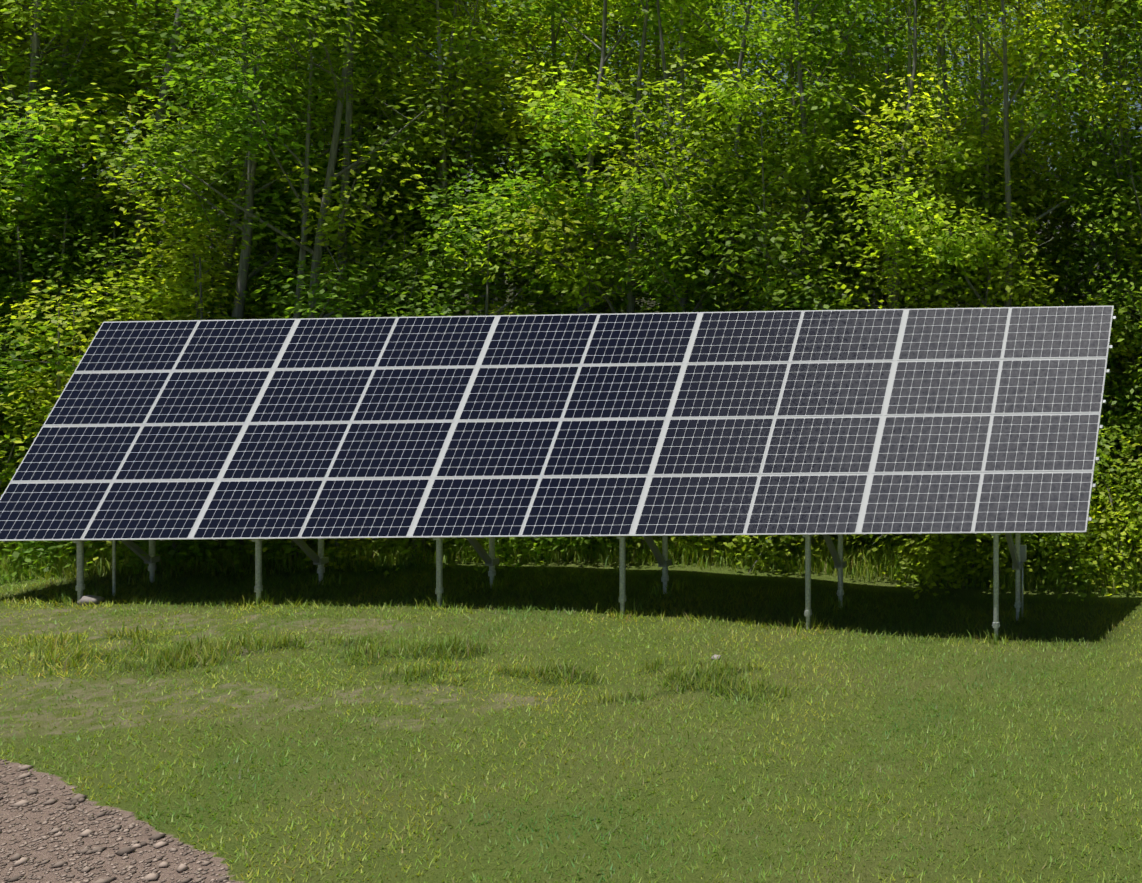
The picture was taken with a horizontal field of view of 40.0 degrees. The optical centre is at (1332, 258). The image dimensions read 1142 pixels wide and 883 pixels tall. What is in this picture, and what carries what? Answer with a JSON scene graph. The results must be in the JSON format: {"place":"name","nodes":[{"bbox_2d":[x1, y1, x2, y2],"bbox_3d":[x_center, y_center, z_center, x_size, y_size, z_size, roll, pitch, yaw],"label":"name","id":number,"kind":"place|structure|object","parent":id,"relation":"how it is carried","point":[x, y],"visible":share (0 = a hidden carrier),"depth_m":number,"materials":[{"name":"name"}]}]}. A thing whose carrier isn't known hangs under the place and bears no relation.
{"place":"outdoors","nodes":[
{"label":"outdoors","id":0,"kind":"place"},
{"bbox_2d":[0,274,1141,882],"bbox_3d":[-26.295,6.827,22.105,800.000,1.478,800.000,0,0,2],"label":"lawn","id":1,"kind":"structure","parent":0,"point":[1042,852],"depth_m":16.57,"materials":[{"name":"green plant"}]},
{"bbox_2d":[77,595,104,604],"bbox_3d":[-24.235,6.683,22.248,0.355,0.215,0.274,0,0,-12],"label":"rock","id":2,"kind":"object","parent":1,"relation":"on","point":[86,599],"visible":0.83,"depth_m":22.18,"materials":[{"name":"grey stone"}]},
{"bbox_2d":[0,759,234,882],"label":"path stones","id":3,"kind":"object","parent":1,"relation":"on","point":[78,798],"visible":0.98,"depth_m":13.22,"materials":[{"name":"grey gravel"}]},
{"bbox_2d":[0,306,1115,635],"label":"solar array","id":4,"kind":"object","parent":1,"relation":"on","point":[808,424],"visible":0.98,"depth_m":22.69,"materials":[{"name":"glass"},{"name":"silicon"},{"name":"aluminium"}]},
{"bbox_2d":[1012,545,1026,614],"bbox_3d":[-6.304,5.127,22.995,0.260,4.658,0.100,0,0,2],"label":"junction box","id":5,"kind":"object","parent":4,"relation":"attached to","point":[1023,553],"visible":0.42,"depth_m":22.98,"materials":[{"name":"grey metal"}]},
{"bbox_2d":[0,0,1141,601],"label":"forest","id":6,"kind":"object","parent":1,"relation":"on","point":[102,72],"depth_m":27.77,"materials":[{"name":"green plant"}]},
{"bbox_2d":[0,534,1141,709],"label":"tall grass","id":7,"kind":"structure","parent":1,"relation":"on","point":[861,564],"depth_m":24.93,"materials":[{"name":"green plant"}]},
{"bbox_2d":[711,654,720,659],"bbox_3d":[-10.771,6.980,19.925,0.152,0.093,0.189,0,0,-15],"label":"lawn rock","id":8,"kind":"object","parent":1,"relation":"on","point":[715,657],"visible":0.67,"depth_m":19.89,"materials":[{"name":"grey stone"}]},
{"bbox_2d":[19,0,1141,275],"label":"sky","id":9,"kind":"structure","parent":0,"point":[962,62],"materials":[{"name":"white"}]}
]}

